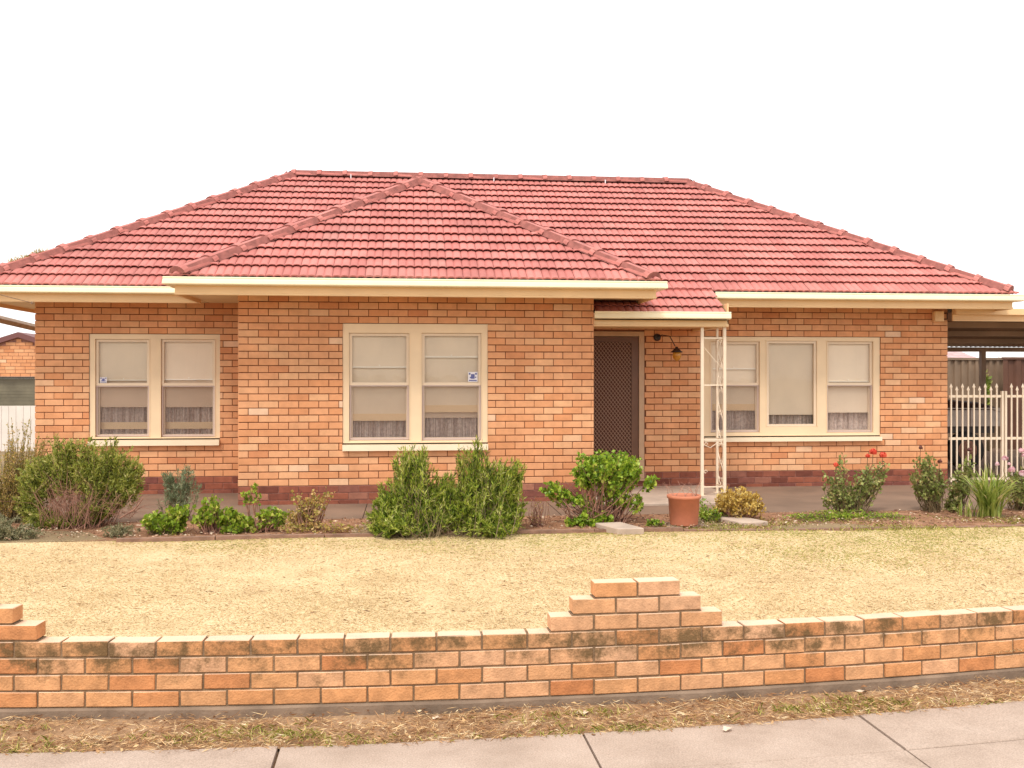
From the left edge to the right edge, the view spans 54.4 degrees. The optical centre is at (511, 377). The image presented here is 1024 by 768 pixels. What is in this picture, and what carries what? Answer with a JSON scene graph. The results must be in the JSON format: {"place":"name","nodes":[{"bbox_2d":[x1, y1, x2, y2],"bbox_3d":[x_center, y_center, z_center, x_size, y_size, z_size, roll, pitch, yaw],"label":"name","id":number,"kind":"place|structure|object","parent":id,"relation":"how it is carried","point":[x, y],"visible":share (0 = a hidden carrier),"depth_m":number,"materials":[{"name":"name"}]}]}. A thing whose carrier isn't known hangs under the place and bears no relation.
{"place":"outdoors","nodes":[
{"label":"outdoors","id":0,"kind":"place"},
{"bbox_2d":[0,332,35,405],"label":"neighbour garage","id":1,"kind":"structure","parent":0,"point":[17,368],"depth_m":24.87,"materials":[{"name":"brick"}]},
{"bbox_2d":[0,377,35,405],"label":"roller door","id":2,"kind":"structure","parent":1,"relation":"in","point":[16,391],"depth_m":24.94,"materials":[{"name":"grey metal"}]},
{"bbox_2d":[3,484,1016,523],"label":"paving","id":3,"kind":"structure","parent":0,"point":[776,499],"depth_m":12.06,"materials":[{"name":"grey concrete"}]},
{"bbox_2d":[0,451,1023,542],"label":"yard","id":4,"kind":"structure","parent":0,"point":[52,537],"depth_m":10.09,"materials":[{"name":"soil"}]},
{"bbox_2d":[0,315,34,330],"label":"pergola","id":5,"kind":"object","parent":4,"relation":"on","point":[16,323],"depth_m":14.60,"materials":[{"name":"wood"}]},
{"bbox_2d":[0,406,35,450],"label":"paling fence","id":6,"kind":"object","parent":4,"relation":"on","point":[17,414],"visible":0.27,"depth_m":21.03,"materials":[{"name":"white metal"}]},
{"bbox_2d":[0,513,44,540],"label":"ground cover plant","id":7,"kind":"object","parent":4,"relation":"on","point":[14,533],"visible":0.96,"depth_m":9.61,"materials":[{"name":"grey plant"}]},
{"bbox_2d":[0,418,57,523],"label":"dry shrub","id":8,"kind":"object","parent":4,"relation":"on","point":[11,471],"visible":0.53,"depth_m":10.56,"materials":[{"name":"brown plant"}]},
{"bbox_2d":[13,433,145,529],"bbox_3d":[-4.488,1.091,10.381,1.336,1.047,0.593,0,0,-6],"label":"rosemary shrub","id":9,"kind":"object","parent":4,"relation":"on","point":[104,472],"visible":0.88,"depth_m":10.28,"materials":[{"name":"green plant"}]},
{"bbox_2d":[7,469,153,531],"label":"dead branches","id":10,"kind":"object","parent":4,"relation":"on","point":[86,506],"visible":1,"depth_m":10.03,"materials":[{"name":"brown plant"}]},
{"bbox_2d":[100,522,140,537],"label":"ground cover plant","id":11,"kind":"object","parent":4,"relation":"on","point":[122,530],"visible":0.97,"depth_m":9.71,"materials":[{"name":"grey plant"}]},
{"bbox_2d":[139,504,189,535],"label":"geranium","id":12,"kind":"object","parent":4,"relation":"on","point":[172,521],"visible":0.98,"depth_m":9.79,"materials":[{"name":"green plant"}]},
{"bbox_2d":[156,464,202,520],"bbox_3d":[-3.559,1.240,10.683,0.463,0.627,0.309,0,0,7],"label":"feathery shrub","id":13,"kind":"object","parent":4,"relation":"on","point":[175,497],"visible":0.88,"depth_m":10.66,"materials":[{"name":"green plant"}]},
{"bbox_2d":[190,494,228,535],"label":"geranium","id":14,"kind":"object","parent":4,"relation":"on","point":[207,519],"visible":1,"depth_m":9.85,"materials":[{"name":"green plant"}]},
{"bbox_2d":[216,506,254,533],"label":"geranium","id":15,"kind":"object","parent":4,"relation":"on","point":[236,521],"visible":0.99,"depth_m":9.86,"materials":[{"name":"green plant"}]},
{"bbox_2d":[240,482,289,533],"bbox_3d":[-2.467,1.307,9.922,0.462,0.528,0.306,0,0,9],"label":"geranium","id":16,"kind":"object","parent":4,"relation":"on","point":[268,518],"visible":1,"depth_m":9.92,"materials":[{"name":"green plant"}]},
{"bbox_2d":[286,488,334,530],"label":"bare geranium","id":17,"kind":"object","parent":4,"relation":"on","point":[312,512],"visible":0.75,"depth_m":10.04,"materials":[{"name":"brown plant"}]},
{"bbox_2d":[270,519,364,533],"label":"ground cover plant","id":18,"kind":"object","parent":4,"relation":"on","point":[293,525],"visible":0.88,"depth_m":9.92,"materials":[{"name":"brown plant"}]},
{"bbox_2d":[361,442,465,540],"bbox_3d":[-0.980,1.145,9.919,1.004,0.978,0.941,0,0,26],"label":"rosemary shrub","id":19,"kind":"object","parent":4,"relation":"on","point":[413,505],"visible":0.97,"depth_m":9.82,"materials":[{"name":"green plant"}]},
{"bbox_2d":[433,435,528,538],"bbox_3d":[-0.356,1.108,9.977,1.118,1.077,1.026,0,0,-6],"label":"rosemary shrub","id":20,"kind":"object","parent":4,"relation":"on","point":[491,506],"visible":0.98,"depth_m":9.92,"materials":[{"name":"green plant"}]},
{"bbox_2d":[0,169,1023,505],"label":"house","id":21,"kind":"structure","parent":4,"relation":"on","point":[344,337],"depth_m":13.21,"materials":[{"name":"brick"}]},
{"bbox_2d":[8,245,47,260],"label":"roof weeds","id":22,"kind":"object","parent":21,"relation":"on","point":[21,255],"visible":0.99,"depth_m":12.96,"materials":[{"name":"beige plant"}]},
{"bbox_2d":[88,334,219,445],"bbox_3d":[-4.756,0.216,13.512,2.278,1.977,0.775,0,0,-6],"label":"window","id":23,"kind":"structure","parent":21,"relation":"in","point":[146,389],"depth_m":13.26,"materials":[{"name":"glass"}]},
{"bbox_2d":[342,324,487,450],"bbox_3d":[-1.216,0.171,12.574,2.379,2.058,0.775,0,0,-6],"label":"window","id":24,"kind":"structure","parent":21,"relation":"in","point":[404,385],"depth_m":12.32,"materials":[{"name":"glass"}]},
{"bbox_2d":[593,331,644,480],"bbox_3d":[1.385,0.402,13.868,0.909,2.072,0.160,0,0,-6],"label":"door","id":25,"kind":"structure","parent":21,"relation":"in","point":[618,372],"depth_m":13.87,"materials":[{"name":"brown"}]},
{"bbox_2d":[704,337,881,441],"bbox_3d":[3.933,0.217,14.418,3.195,1.978,0.775,0,0,-6],"label":"window","id":26,"kind":"structure","parent":21,"relation":"in","point":[779,389],"depth_m":14.17,"materials":[{"name":"paint"}]},
{"bbox_2d":[948,383,1003,481],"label":"picket gate","id":27,"kind":"structure","parent":21,"relation":"attached to","point":[979,438],"depth_m":14.40,"materials":[{"name":"paint"}]},
{"bbox_2d":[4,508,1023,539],"bbox_3d":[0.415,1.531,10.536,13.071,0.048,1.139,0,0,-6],"label":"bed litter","id":28,"kind":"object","parent":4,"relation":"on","point":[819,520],"visible":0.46,"depth_m":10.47,"materials":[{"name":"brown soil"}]},
{"bbox_2d":[523,495,548,528],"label":"bare shrub","id":29,"kind":"object","parent":4,"relation":"on","point":[536,523],"visible":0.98,"depth_m":10.34,"materials":[{"name":"brown plant"}]},
{"bbox_2d":[538,449,659,527],"bbox_3d":[0.921,1.166,10.507,1.311,0.828,0.657,0,0,-6],"label":"woody geranium","id":30,"kind":"object","parent":4,"relation":"on","point":[616,473],"visible":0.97,"depth_m":10.42,"materials":[{"name":"green plant"}]},
{"bbox_2d":[595,522,643,534],"bbox_3d":[1.081,1.533,10.031,0.258,0.095,0.529,0,0,-25],"label":"stepping block","id":31,"kind":"object","parent":4,"relation":"on","point":[620,528],"depth_m":9.89,"materials":[{"name":"concrete"}]},
{"bbox_2d":[645,518,664,526],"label":"seedling","id":32,"kind":"object","parent":4,"relation":"on","point":[654,522],"visible":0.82,"depth_m":10.29,"materials":[{"name":"green plant"}]},
{"bbox_2d":[661,522,707,527],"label":"stone slab","id":33,"kind":"structure","parent":4,"relation":"on","point":[685,526],"depth_m":10.37,"materials":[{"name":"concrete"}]},
{"bbox_2d":[664,480,701,525],"bbox_3d":[1.800,1.294,10.436,0.354,0.492,0.354,0,0,-36],"label":"plant pot","id":34,"kind":"object","parent":33,"relation":"on","point":[683,509],"visible":1,"depth_m":10.31,"materials":[{"name":"ceramic"}]},
{"bbox_2d":[698,498,727,522],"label":"ground cover plant","id":35,"kind":"object","parent":4,"relation":"on","point":[709,514],"visible":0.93,"depth_m":10.76,"materials":[{"name":"green plant"}]},
{"bbox_2d":[712,486,765,519],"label":"yellow shrub","id":36,"kind":"object","parent":4,"relation":"on","point":[743,503],"visible":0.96,"depth_m":10.76,"materials":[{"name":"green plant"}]},
{"bbox_2d":[715,516,767,526],"bbox_3d":[2.439,1.544,10.637,0.303,0.072,0.544,0,0,-25],"label":"stepping block","id":37,"kind":"object","parent":4,"relation":"on","point":[744,521],"depth_m":10.52,"materials":[{"name":"concrete"}]},
{"bbox_2d":[655,514,1023,533],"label":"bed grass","id":38,"kind":"structure","parent":4,"relation":"on","point":[851,529],"depth_m":10.33,"materials":[{"name":"plant"}]},
{"bbox_2d":[782,508,915,521],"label":"ground cover plant","id":39,"kind":"object","parent":4,"relation":"on","point":[845,514],"visible":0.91,"depth_m":10.85,"materials":[{"name":"green plant"}]},
{"bbox_2d":[821,448,889,512],"bbox_3d":[3.919,1.204,11.375,0.817,0.795,0.405,0,0,-6],"label":"rose bush","id":40,"kind":"object","parent":4,"relation":"on","point":[865,485],"visible":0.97,"depth_m":11.32,"materials":[{"name":"green plant"}]},
{"bbox_2d":[908,446,947,512],"bbox_3d":[4.776,1.167,11.463,0.470,0.772,0.374,0,0,-6],"label":"rose bush","id":41,"kind":"object","parent":4,"relation":"on","point":[930,487],"visible":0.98,"depth_m":11.42,"materials":[{"name":"green plant"}]},
{"bbox_2d":[942,448,977,512],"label":"rose bush","id":42,"kind":"object","parent":4,"relation":"on","point":[956,496],"visible":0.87,"depth_m":11.48,"materials":[{"name":"green plant"}]},
{"bbox_2d":[951,497,979,517],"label":"strap leaf plant","id":43,"kind":"object","parent":4,"relation":"on","point":[968,511],"visible":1,"depth_m":11.09,"materials":[{"name":"green plant"}]},
{"bbox_2d":[951,460,1023,517],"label":"strap leaf plant","id":44,"kind":"object","parent":4,"relation":"on","point":[989,499],"visible":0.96,"depth_m":11.04,"materials":[{"name":"green plant"}]},
{"bbox_2d":[995,448,1023,511],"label":"rose bush","id":45,"kind":"object","parent":4,"relation":"on","point":[1018,504],"visible":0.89,"depth_m":11.53,"materials":[{"name":"green plant"}]},
{"bbox_2d":[0,526,1023,654],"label":"lawn","id":46,"kind":"structure","parent":0,"point":[289,571],"depth_m":7.84,"materials":[{"name":"plant"}]},
{"bbox_2d":[116,524,1023,541],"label":"garden edging","id":47,"kind":"object","parent":46,"relation":"on","point":[277,536],"visible":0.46,"depth_m":9.85,"materials":[{"name":"concrete"}]},
{"bbox_2d":[0,701,1023,767],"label":"footpath","id":48,"kind":"structure","parent":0,"point":[983,736],"depth_m":4.75,"materials":[{"name":"concrete"}]},
{"bbox_2d":[273,750,279,767],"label":"footpath bed","id":49,"kind":"object","parent":48,"relation":"in","point":[276,758],"depth_m":4.73,"materials":[{"name":"soil"}]},
{"bbox_2d":[0,676,1023,755],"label":"verge","id":50,"kind":"structure","parent":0,"point":[107,722],"depth_m":5.10,"materials":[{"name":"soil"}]},
{"bbox_2d":[0,577,1023,720],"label":"brick fence","id":51,"kind":"object","parent":50,"relation":"on","point":[646,640],"visible":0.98,"depth_m":5.29,"materials":[{"name":"brick"}]},
{"bbox_2d":[0,0,1023,357],"label":"sky","id":52,"kind":"structure","parent":0,"point":[898,123],"materials":[{"name":"white"}]},
{"bbox_2d":[946,352,975,357],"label":"neighbour shed","id":53,"kind":"structure","parent":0,"point":[957,355],"depth_m":26.47,"materials":[{"name":"white metal"}]},
{"bbox_2d":[947,448,1021,483],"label":"driveway","id":54,"kind":"structure","parent":0,"point":[993,460],"depth_m":17.67,"materials":[{"name":"grey concrete"}]},
{"bbox_2d":[946,399,999,468],"bbox_3d":[7.186,0.922,17.446,2.051,1.249,1.505,0,0,-6],"label":"box trailer","id":55,"kind":"object","parent":54,"relation":"on","point":[970,428],"visible":0.16,"depth_m":16.78,"materials":[{"name":"black"}]},
{"bbox_2d":[946,358,1002,447],"bbox_3d":[8.565,0.568,21.524,5.280,1.984,0.080,0,0,-6],"label":"sheet metal fence","id":56,"kind":"object","parent":54,"relation":"on","point":[964,371],"visible":0.15,"depth_m":21.67,"materials":[{"name":"metal"}]},
{"bbox_2d":[946,309,1023,456],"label":"carport","id":57,"kind":"object","parent":54,"relation":"on","point":[982,332],"visible":0.46,"depth_m":16.71,"materials":[{"name":"metal"}]},
{"bbox_2d":[1004,383,1023,480],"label":"picket gate","id":58,"kind":"structure","parent":57,"relation":"attached to","point":[1006,438],"depth_m":14.46,"materials":[{"name":"metal"}]},
{"bbox_2d":[986,371,992,450],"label":"climbing plant","id":59,"kind":"object","parent":54,"relation":"on","point":[988,381],"visible":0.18,"depth_m":20.90,"materials":[{"name":"green plant"}]},
{"bbox_2d":[967,352,1023,357],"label":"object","id":60,"kind":"object","parent":54,"relation":"on","point":[1002,354],"visible":0.21,"depth_m":26.48,"materials":[{"name":"white paint"}]},
{"bbox_2d":[1001,357,1023,449],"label":"sheet metal fence","id":61,"kind":"object","parent":54,"relation":"on","point":[1013,370],"visible":0.62,"depth_m":21.34,"materials":[{"name":"brown metal"}]}
]}

